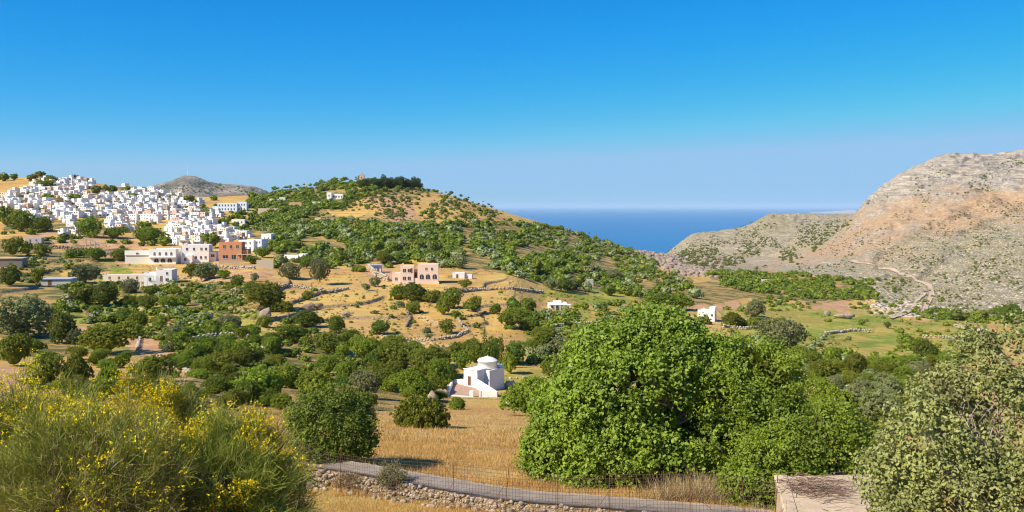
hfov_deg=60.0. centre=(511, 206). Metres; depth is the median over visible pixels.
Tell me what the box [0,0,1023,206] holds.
sky
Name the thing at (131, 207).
house
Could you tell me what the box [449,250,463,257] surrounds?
olive tree
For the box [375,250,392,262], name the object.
shrub
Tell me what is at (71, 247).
dry stone wall
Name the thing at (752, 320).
shrub
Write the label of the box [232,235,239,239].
house
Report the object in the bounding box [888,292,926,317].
dirt track
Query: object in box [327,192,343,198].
house
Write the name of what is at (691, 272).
cliff rocks
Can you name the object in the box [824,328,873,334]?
dry stone wall
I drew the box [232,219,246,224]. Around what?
house
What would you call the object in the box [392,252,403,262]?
olive tree
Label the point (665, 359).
fig tree
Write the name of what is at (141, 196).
house
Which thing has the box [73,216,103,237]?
oak tree
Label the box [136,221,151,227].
oak tree
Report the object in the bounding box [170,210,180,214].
house
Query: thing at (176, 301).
shrub
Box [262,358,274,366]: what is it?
shrub
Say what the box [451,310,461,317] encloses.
shrub
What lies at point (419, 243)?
shrub
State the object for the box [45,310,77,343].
oak tree
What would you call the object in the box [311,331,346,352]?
shrub
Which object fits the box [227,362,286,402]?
oak tree
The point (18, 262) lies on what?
outbuilding
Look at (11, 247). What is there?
shrub
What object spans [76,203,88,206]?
house
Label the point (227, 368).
shrub
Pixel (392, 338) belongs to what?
shrub
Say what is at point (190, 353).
olive tree
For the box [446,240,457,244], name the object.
shrub
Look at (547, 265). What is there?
shrub
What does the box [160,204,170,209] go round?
house
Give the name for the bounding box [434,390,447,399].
shrub
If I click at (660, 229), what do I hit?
sea
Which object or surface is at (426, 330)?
shrub
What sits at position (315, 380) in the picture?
oak tree
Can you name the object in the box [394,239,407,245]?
olive tree
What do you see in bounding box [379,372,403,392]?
oak tree
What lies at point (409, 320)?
dry stone wall
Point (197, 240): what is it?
house
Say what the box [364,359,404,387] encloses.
oak tree
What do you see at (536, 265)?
oak tree
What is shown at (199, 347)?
oak tree
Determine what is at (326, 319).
garden plants
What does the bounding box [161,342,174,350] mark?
shrub
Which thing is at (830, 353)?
olive tree
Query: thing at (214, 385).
shrub
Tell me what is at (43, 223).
oak tree
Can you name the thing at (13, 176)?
shrub
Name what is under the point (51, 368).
oak tree
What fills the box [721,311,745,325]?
shrub
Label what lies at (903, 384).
shrub
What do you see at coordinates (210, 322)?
shrub
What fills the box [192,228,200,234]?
house
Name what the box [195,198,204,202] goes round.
house
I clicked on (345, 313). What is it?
rock pile
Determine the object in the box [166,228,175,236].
house
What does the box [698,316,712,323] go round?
shrub
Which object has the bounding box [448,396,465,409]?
shrub
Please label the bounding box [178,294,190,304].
shrub
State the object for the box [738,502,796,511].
dry bush
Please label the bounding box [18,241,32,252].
shrub
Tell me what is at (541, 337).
shrub
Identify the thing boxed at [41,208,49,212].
house
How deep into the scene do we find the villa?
342.39 m
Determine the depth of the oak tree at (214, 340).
177.17 m
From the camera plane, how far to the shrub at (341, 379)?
142.99 m
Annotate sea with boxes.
[490,207,858,253]
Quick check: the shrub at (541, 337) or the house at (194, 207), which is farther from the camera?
the house at (194, 207)
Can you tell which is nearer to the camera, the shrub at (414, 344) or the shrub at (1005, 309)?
the shrub at (414, 344)
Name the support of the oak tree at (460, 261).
on the ground at (906, 203)
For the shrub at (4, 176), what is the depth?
836.22 m
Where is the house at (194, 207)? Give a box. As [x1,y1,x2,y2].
[188,206,198,210]
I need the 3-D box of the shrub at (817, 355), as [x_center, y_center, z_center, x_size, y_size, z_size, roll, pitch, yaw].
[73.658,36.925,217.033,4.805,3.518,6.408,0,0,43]
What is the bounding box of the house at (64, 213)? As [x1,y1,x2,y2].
[60,211,70,215]
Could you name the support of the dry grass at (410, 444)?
on the ground at (906, 203)
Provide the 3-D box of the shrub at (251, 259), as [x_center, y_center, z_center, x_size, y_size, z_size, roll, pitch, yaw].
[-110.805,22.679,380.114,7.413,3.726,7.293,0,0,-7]
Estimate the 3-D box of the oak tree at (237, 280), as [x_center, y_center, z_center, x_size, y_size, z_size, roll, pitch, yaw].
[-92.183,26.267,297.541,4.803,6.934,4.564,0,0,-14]
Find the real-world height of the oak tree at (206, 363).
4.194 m
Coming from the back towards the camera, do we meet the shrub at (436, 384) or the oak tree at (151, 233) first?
the oak tree at (151, 233)
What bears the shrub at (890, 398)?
on the ground at (906, 203)
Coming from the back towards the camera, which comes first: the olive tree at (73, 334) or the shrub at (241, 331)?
the shrub at (241, 331)
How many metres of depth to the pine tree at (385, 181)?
809.04 m
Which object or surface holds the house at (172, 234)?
on the ground at (906, 203)
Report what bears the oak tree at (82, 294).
on the ground at (906, 203)
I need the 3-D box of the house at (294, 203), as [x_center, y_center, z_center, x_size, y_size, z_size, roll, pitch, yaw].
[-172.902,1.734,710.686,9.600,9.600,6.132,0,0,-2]
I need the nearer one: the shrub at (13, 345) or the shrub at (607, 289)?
the shrub at (13, 345)
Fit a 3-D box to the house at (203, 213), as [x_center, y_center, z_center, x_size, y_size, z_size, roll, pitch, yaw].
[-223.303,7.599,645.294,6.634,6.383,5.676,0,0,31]
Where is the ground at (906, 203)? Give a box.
[0,149,1023,511]
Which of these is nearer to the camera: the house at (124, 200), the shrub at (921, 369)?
the shrub at (921, 369)
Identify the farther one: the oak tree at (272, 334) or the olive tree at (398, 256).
the olive tree at (398, 256)
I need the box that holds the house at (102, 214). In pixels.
[98,212,106,217]
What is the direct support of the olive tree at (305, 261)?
on the ground at (906, 203)
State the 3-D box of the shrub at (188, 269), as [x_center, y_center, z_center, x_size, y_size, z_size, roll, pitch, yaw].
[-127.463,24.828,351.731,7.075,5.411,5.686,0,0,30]
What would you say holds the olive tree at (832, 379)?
on the ground at (906, 203)
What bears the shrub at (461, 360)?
on the ground at (906, 203)
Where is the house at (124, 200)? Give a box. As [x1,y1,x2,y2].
[120,198,128,202]
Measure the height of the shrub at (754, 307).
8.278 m
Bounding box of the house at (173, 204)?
[170,202,180,207]
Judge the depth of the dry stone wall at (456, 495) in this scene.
24.95 m
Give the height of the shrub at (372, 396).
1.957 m
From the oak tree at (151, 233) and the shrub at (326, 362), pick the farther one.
the oak tree at (151, 233)
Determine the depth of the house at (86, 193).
753.68 m
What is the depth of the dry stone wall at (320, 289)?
310.74 m
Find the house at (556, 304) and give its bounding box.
[548,300,570,309]
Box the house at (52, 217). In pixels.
[43,215,55,219]
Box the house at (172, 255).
[125,247,180,263]
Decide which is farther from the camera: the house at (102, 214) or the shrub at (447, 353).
the house at (102, 214)
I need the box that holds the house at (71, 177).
[69,175,75,180]
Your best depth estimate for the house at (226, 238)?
501.06 m
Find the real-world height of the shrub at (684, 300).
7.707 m
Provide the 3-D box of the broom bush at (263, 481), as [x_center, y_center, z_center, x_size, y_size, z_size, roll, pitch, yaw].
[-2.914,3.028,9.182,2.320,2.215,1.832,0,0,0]
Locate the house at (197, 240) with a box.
[192,237,204,243]
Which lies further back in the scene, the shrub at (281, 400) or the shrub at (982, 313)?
the shrub at (982, 313)
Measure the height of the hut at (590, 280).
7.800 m
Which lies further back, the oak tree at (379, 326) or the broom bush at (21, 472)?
the oak tree at (379, 326)
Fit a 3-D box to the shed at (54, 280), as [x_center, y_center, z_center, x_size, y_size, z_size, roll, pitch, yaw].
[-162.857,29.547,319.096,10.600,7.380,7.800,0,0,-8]
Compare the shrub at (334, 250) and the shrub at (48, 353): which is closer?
the shrub at (48, 353)
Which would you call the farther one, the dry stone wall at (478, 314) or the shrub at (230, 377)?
the dry stone wall at (478, 314)
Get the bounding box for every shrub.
[0,172,9,180]
[0,206,13,224]
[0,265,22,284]
[0,331,32,364]
[1,236,25,254]
[9,173,17,179]
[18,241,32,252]
[26,377,55,387]
[30,268,43,282]
[30,338,47,350]
[30,385,48,391]
[33,242,51,254]
[34,180,55,185]
[41,194,55,197]
[43,351,57,358]
[44,175,56,180]
[49,378,74,389]
[50,302,70,312]
[60,354,94,379]
[60,386,75,394]
[64,193,80,198]
[64,248,87,257]
[64,346,88,356]
[73,375,90,386]
[75,320,148,349]
[83,247,106,258]
[85,376,123,398]
[86,304,103,312]
[86,351,106,364]
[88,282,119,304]
[91,348,111,357]
[96,357,121,367]
[96,365,123,383]
[102,186,109,191]
[103,226,131,236]
[109,185,117,191]
[109,248,129,260]
[112,308,131,321]
[114,351,131,366]
[116,295,138,306]
[120,186,130,190]
[120,378,152,390]
[125,310,147,325]
[127,353,174,379]
[135,294,160,307]
[137,373,152,382]
[142,285,161,294]
[143,331,154,336]
[150,315,168,325]
[157,236,171,245]
[157,295,188,306]
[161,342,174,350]
[167,353,195,369]
[168,283,181,293]
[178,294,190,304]
[178,385,195,401]
[181,380,199,397]
[182,262,197,275]
[184,368,212,378]
[191,348,203,357]
[197,390,211,398]
[198,319,219,328]
[200,374,229,394]
[215,388,246,408]
[217,269,230,278]
[217,333,234,340]
[219,362,241,377]
[222,371,243,388]
[233,327,249,337]
[233,348,252,365]
[242,281,256,295]
[244,255,261,262]
[244,280,285,304]
[249,334,265,344]
[252,246,271,256]
[253,387,277,405]
[256,315,273,326]
[261,300,293,311]
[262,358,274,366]
[270,393,292,408]
[272,322,311,341]
[276,238,300,250]
[281,381,383,463]
[288,348,301,356]
[289,310,324,325]
[298,333,313,345]
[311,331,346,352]
[313,352,345,372]
[329,247,346,254]
[333,359,358,379]
[334,375,350,387]
[340,327,363,342]
[348,333,383,360]
[351,265,366,271]
[355,392,378,406]
[361,283,370,289]
[366,347,387,363]
[370,239,384,250]
[373,358,385,366]
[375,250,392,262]
[379,334,406,345]
[384,242,391,252]
[388,242,401,250]
[389,284,403,298]
[389,394,450,428]
[394,300,404,307]
[396,367,431,395]
[401,282,428,299]
[404,340,426,354]
[405,300,419,312]
[406,344,445,375]
[411,240,426,247]
[421,290,441,301]
[422,327,430,332]
[426,356,458,385]
[427,373,446,390]
[429,346,451,363]
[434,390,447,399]
[436,298,449,313]
[439,247,454,256]
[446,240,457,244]
[448,341,468,356]
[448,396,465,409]
[450,349,472,368]
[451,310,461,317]
[458,279,471,286]
[462,336,483,360]
[463,296,481,309]
[489,304,501,313]
[497,311,521,325]
[498,376,549,413]
[502,351,517,372]
[504,306,532,318]
[519,315,539,330]
[520,297,535,309]
[525,339,536,347]
[528,331,552,350]
[530,325,557,336]
[535,343,551,356]
[540,360,561,376]
[542,262,553,270]
[544,278,560,288]
[573,276,585,286]
[582,282,592,291]
[602,283,616,294]
[618,286,634,295]
[643,291,678,305]
[670,291,694,308]
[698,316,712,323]
[712,395,884,508]
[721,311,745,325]
[742,316,766,325]
[745,298,765,315]
[790,344,805,352]
[790,349,817,363]
[806,350,820,359]
[814,376,828,385]
[822,346,842,354]
[838,352,867,373]
[848,310,1023,511]
[853,392,910,432]
[856,387,912,430]
[864,373,874,381]
[866,354,899,371]
[870,363,894,373]
[883,321,891,327]
[892,365,913,377]
[893,354,924,365]
[894,379,915,394]
[894,392,911,416]
[904,374,919,384]
[906,360,925,369]
[913,338,939,356]
[914,364,936,380]
[924,354,939,365]
[935,349,970,366]
[948,311,970,319]
[969,308,988,317]
[996,303,1023,321]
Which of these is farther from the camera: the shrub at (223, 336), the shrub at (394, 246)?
the shrub at (394, 246)
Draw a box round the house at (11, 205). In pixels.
[3,202,13,208]
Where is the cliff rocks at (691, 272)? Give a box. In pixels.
[630,250,723,277]
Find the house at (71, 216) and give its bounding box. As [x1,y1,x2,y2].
[66,214,76,219]
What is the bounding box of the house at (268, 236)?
[261,234,275,240]
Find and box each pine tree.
[381,178,389,186]
[398,176,403,186]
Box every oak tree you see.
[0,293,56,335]
[8,209,36,231]
[25,354,66,382]
[26,173,38,180]
[29,215,53,230]
[34,171,45,176]
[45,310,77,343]
[67,285,94,303]
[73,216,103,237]
[90,185,102,193]
[133,226,170,242]
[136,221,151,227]
[183,195,195,201]
[184,342,207,357]
[192,355,218,374]
[198,341,214,354]
[200,232,220,245]
[207,350,234,373]
[208,337,219,346]
[214,340,229,351]
[215,350,233,359]
[222,338,252,357]
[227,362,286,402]
[230,274,244,288]
[235,379,259,404]
[246,323,261,335]
[252,347,264,361]
[261,336,281,353]
[263,330,283,348]
[271,354,286,365]
[273,360,304,388]
[294,367,336,403]
[301,290,313,299]
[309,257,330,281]
[327,315,345,332]
[334,341,349,356]
[346,369,379,393]
[355,243,369,254]
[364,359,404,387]
[369,319,390,334]
[378,339,413,368]
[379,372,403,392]
[402,386,419,398]
[406,238,421,245]
[438,318,453,334]
[440,287,463,308]
[454,254,466,267]
[482,339,502,362]
[504,340,526,363]
[506,296,520,307]
[528,259,543,273]
[568,279,577,290]
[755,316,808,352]
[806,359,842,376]
[858,319,865,324]
[896,333,917,348]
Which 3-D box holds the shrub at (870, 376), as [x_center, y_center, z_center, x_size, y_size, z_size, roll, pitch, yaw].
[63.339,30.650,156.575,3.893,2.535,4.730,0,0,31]
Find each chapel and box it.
[359,173,364,179]
[447,355,504,396]
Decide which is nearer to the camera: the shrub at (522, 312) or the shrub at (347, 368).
the shrub at (347, 368)
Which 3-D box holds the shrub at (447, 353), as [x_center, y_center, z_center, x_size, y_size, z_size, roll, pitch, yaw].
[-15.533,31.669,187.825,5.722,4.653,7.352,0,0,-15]
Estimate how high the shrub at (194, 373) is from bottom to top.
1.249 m
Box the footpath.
[181,424,773,511]
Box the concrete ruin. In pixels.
[84,238,106,247]
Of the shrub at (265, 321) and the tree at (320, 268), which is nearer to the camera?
the shrub at (265, 321)
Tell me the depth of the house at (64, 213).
614.93 m
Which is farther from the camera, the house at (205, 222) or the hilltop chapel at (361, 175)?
the hilltop chapel at (361, 175)
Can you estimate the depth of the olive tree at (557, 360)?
183.16 m
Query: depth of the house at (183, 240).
486.88 m
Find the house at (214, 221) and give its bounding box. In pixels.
[208,219,217,224]
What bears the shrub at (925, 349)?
on the ground at (906, 203)
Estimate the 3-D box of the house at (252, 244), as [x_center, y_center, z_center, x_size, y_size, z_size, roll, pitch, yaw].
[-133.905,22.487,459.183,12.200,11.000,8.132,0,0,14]
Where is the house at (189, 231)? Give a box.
[186,228,193,234]
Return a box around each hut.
[371,264,382,271]
[584,279,592,285]
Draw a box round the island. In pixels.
[811,210,855,213]
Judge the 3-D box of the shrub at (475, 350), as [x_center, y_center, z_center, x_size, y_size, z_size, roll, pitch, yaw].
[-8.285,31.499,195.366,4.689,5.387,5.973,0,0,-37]
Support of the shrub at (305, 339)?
on the ground at (906, 203)
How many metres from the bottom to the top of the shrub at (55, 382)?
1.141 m
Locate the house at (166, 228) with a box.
[164,226,172,230]
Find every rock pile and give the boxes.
[308,302,323,307]
[340,311,350,315]
[504,380,515,387]
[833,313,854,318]
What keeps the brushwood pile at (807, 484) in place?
on the cistern
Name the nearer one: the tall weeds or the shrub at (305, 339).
the tall weeds
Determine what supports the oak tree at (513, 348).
on the ground at (906, 203)
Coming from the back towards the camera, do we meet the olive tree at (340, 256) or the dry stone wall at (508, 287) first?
the olive tree at (340, 256)
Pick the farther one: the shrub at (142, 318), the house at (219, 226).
the house at (219, 226)
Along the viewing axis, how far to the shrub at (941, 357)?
216.78 m
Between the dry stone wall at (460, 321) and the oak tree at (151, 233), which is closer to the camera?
the dry stone wall at (460, 321)
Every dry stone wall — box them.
[41,243,112,255]
[66,300,114,321]
[135,336,141,350]
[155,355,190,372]
[170,435,644,511]
[193,332,248,338]
[205,262,255,268]
[275,283,348,292]
[366,264,389,280]
[381,329,468,341]
[404,308,411,326]
[442,286,543,292]
[456,316,469,331]
[464,311,486,316]
[554,321,599,326]
[722,324,762,329]
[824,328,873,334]
[922,334,961,339]
[949,324,973,329]
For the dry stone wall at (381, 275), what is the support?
on the ground at (906, 203)
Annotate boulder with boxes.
[259,307,271,316]
[300,304,311,309]
[427,391,438,398]
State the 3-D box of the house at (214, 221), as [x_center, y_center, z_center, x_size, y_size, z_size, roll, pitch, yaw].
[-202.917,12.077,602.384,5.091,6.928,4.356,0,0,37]
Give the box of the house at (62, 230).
[58,228,69,236]
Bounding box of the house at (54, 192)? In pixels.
[50,191,58,194]
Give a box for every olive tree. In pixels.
[64,328,83,343]
[68,263,101,282]
[119,278,138,293]
[166,324,181,332]
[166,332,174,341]
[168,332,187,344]
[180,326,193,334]
[182,351,195,358]
[185,336,195,344]
[192,262,219,280]
[194,336,210,343]
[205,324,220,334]
[216,314,242,327]
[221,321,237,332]
[250,273,258,280]
[277,262,300,277]
[299,255,314,267]
[312,242,325,252]
[332,250,347,261]
[369,277,380,286]
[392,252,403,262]
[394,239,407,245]
[426,240,442,250]
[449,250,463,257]
[502,255,517,265]
[547,336,569,353]
[553,274,563,280]
[555,356,566,369]
[556,277,574,291]
[581,264,600,273]
[605,269,622,278]
[687,287,704,297]
[797,363,809,379]
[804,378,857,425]
[807,368,822,379]
[824,346,839,358]
[827,375,840,386]
[833,373,845,385]
[838,370,857,384]
[846,392,891,430]
[848,376,876,394]
[854,374,869,384]
[861,368,877,374]
[871,371,902,392]
[876,373,902,385]
[883,386,899,394]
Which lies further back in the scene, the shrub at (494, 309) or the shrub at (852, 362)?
the shrub at (494, 309)
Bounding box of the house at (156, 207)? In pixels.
[153,205,161,211]
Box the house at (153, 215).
[150,213,161,220]
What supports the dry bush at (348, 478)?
on the dry stone wall at (456, 495)
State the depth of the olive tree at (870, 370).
169.72 m
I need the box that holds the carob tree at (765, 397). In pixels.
[651,328,818,487]
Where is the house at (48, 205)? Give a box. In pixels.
[46,203,53,208]
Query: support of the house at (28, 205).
on the ground at (906, 203)
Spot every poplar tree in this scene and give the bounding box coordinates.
[481,327,486,352]
[498,334,504,366]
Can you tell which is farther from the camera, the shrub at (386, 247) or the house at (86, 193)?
the house at (86, 193)
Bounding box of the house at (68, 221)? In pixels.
[66,218,74,225]
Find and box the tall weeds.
[613,465,754,504]
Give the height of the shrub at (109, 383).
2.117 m
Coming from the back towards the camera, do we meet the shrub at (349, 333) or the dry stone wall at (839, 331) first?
the dry stone wall at (839, 331)
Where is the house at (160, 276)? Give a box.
[140,267,176,286]
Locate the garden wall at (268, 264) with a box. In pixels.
[242,260,273,268]
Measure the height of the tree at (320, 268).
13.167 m
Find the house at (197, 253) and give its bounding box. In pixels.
[181,243,218,263]
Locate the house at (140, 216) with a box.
[138,214,142,219]
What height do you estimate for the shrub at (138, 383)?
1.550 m
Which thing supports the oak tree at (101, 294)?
on the ground at (906, 203)
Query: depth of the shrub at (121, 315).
240.27 m
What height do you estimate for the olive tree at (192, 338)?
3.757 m
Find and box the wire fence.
[238,409,811,511]
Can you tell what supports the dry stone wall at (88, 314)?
on the ground at (906, 203)
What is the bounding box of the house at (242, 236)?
[236,233,246,238]
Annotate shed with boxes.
[25,237,43,243]
[41,277,77,284]
[452,272,472,278]
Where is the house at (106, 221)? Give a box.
[104,219,114,225]
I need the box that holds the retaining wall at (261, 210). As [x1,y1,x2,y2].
[258,208,285,213]
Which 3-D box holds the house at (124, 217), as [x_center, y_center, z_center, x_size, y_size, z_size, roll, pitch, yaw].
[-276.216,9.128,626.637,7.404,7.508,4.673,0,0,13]
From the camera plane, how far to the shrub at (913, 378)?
151.86 m
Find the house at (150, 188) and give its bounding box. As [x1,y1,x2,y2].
[147,186,159,190]
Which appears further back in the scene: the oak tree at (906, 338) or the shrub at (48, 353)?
the oak tree at (906, 338)
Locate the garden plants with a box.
[87,279,982,370]
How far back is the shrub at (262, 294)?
255.33 m
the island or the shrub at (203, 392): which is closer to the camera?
the shrub at (203, 392)
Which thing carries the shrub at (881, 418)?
on the ground at (906, 203)
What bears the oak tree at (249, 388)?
on the ground at (906, 203)
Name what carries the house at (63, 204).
on the ground at (906, 203)
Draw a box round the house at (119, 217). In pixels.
[116,215,124,220]
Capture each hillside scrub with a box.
[0,177,1007,386]
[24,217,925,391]
[24,254,983,396]
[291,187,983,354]
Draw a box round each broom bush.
[0,348,140,505]
[0,374,77,510]
[0,393,225,511]
[39,354,264,511]
[116,393,330,511]
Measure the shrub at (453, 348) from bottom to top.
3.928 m
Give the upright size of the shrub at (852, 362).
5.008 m
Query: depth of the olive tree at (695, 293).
453.90 m
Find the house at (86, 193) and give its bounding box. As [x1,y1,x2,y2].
[82,191,91,194]
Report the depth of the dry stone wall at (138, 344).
189.78 m
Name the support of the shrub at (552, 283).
on the ground at (906, 203)
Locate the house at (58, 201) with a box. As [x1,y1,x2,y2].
[57,200,70,202]
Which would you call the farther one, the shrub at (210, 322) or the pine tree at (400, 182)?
the pine tree at (400, 182)
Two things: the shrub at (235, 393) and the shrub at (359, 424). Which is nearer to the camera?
the shrub at (359, 424)
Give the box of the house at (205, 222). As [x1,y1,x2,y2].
[201,220,210,226]
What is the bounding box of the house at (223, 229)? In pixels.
[219,227,233,232]
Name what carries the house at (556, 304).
on the ground at (906, 203)
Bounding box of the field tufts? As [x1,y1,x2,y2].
[18,242,985,398]
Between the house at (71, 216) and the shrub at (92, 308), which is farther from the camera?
the house at (71, 216)
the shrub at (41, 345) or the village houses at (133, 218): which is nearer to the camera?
the shrub at (41, 345)
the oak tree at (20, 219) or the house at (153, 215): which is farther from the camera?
the house at (153, 215)
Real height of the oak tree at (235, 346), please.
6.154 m
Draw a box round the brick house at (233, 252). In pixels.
[219,242,252,263]
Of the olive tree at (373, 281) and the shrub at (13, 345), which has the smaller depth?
the shrub at (13, 345)
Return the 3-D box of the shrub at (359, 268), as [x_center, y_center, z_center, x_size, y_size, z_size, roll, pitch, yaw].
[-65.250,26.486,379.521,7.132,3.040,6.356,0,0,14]
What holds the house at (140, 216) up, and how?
on the ground at (906, 203)
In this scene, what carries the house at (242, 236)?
on the ground at (906, 203)
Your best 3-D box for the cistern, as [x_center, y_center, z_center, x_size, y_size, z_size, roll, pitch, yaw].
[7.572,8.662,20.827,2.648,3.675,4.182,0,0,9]
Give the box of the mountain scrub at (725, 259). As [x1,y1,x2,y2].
[157,158,1023,313]
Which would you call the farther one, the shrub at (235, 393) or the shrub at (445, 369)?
the shrub at (445, 369)
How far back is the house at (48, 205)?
662.53 m
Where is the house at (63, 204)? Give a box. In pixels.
[60,202,67,206]
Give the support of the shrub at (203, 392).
on the ground at (906, 203)
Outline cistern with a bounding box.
[774,474,881,511]
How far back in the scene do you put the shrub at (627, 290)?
430.09 m
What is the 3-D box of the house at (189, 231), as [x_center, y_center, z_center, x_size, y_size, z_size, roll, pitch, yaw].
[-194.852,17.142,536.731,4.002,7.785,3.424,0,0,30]
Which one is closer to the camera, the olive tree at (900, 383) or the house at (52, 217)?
the olive tree at (900, 383)
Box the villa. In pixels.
[392,263,438,283]
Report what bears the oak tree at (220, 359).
on the ground at (906, 203)
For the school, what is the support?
on the ground at (906, 203)
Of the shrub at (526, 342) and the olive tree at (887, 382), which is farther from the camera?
the shrub at (526, 342)
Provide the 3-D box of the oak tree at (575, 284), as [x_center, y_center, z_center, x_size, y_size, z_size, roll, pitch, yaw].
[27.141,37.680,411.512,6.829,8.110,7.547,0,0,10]
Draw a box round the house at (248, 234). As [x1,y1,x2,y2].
[239,230,253,236]
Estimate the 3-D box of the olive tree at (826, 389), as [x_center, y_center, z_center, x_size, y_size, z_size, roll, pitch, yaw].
[21.296,14.406,60.024,3.826,5.191,3.434,0,0,-28]
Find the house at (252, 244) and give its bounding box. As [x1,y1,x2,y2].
[239,239,267,250]
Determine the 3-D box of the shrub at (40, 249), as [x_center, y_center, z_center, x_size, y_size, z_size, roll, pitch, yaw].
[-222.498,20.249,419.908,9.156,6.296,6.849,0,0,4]
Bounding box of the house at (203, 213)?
[199,212,210,215]
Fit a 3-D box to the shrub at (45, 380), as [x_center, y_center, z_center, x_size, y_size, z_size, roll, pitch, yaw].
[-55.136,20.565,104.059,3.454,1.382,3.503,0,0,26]
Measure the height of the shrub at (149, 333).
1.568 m
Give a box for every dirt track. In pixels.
[851,260,934,313]
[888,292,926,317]
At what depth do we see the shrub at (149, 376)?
105.87 m
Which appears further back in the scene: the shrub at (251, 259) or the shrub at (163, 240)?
the shrub at (163, 240)
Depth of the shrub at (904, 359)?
204.15 m
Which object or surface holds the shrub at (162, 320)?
on the ground at (906, 203)
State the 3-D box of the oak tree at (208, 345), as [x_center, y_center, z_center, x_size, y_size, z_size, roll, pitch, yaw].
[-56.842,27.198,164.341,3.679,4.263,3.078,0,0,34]
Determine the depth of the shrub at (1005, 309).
479.54 m
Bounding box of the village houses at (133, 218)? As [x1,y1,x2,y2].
[0,176,236,232]
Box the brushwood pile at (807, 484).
[759,472,868,510]
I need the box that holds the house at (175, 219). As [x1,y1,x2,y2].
[171,217,181,221]
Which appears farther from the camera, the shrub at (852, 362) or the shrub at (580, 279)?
the shrub at (580, 279)
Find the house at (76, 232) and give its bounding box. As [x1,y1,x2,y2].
[71,230,80,235]
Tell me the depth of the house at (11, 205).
656.46 m
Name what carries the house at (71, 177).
on the ground at (906, 203)
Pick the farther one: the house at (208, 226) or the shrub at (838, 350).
the house at (208, 226)
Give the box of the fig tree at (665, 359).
[511,299,762,491]
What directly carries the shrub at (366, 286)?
on the ground at (906, 203)
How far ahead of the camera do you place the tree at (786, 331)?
245.41 m
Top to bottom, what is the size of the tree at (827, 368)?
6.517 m
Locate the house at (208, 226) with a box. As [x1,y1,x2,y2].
[204,225,215,230]
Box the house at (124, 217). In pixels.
[114,214,127,219]
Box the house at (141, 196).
[137,194,148,198]
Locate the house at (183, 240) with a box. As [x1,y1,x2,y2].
[179,236,188,244]
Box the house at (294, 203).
[289,202,302,205]
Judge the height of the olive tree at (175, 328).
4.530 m
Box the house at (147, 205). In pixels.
[144,204,152,207]
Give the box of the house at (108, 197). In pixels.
[105,194,113,199]
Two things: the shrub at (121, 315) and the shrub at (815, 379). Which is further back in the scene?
the shrub at (121, 315)
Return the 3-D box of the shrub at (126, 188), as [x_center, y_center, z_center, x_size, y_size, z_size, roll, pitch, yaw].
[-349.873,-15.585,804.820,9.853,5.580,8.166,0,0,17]
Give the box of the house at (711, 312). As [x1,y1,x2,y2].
[698,306,715,321]
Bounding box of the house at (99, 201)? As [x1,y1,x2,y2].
[96,199,104,204]
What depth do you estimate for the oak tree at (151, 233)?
493.53 m
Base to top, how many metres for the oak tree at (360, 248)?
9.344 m
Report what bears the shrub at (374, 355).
on the ground at (906, 203)
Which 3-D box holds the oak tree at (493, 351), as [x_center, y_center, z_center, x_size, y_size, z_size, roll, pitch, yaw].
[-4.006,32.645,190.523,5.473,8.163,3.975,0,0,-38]
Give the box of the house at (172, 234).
[170,232,179,237]
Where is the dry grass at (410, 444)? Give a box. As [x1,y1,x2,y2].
[230,386,773,511]
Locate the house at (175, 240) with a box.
[172,236,180,244]
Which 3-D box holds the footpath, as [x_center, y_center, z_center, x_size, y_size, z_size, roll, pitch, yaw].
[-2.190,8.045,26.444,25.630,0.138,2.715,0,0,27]
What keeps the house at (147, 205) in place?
on the ground at (906, 203)
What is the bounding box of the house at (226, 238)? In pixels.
[222,234,233,241]
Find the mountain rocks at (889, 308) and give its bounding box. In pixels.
[857,243,1023,316]
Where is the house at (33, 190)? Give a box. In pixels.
[29,189,37,192]
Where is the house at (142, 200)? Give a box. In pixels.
[138,198,145,202]
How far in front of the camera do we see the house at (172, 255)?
395.28 m
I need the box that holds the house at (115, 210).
[108,209,120,211]
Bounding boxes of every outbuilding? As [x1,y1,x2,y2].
[0,257,28,267]
[103,274,143,281]
[284,253,308,258]
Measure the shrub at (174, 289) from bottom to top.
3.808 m
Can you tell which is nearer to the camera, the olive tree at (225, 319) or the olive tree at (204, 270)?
the olive tree at (225, 319)
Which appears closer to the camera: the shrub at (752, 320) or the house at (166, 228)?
the shrub at (752, 320)
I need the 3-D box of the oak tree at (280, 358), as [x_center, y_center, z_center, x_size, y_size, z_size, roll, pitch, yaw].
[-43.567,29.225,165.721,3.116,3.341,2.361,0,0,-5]
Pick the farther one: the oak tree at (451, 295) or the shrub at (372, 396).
the oak tree at (451, 295)
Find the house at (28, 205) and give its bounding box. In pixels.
[23,203,31,207]
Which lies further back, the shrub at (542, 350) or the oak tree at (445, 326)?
the oak tree at (445, 326)
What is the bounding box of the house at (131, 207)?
[127,205,135,209]
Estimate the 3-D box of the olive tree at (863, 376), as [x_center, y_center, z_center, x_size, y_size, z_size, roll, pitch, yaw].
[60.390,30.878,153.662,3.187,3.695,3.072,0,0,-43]
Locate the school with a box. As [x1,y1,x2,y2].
[212,202,248,210]
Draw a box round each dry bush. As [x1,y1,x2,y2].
[330,469,361,491]
[371,458,411,488]
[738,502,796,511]
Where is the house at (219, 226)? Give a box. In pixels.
[216,224,225,230]
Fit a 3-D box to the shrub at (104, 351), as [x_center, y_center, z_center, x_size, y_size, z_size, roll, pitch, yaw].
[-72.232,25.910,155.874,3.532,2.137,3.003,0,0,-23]

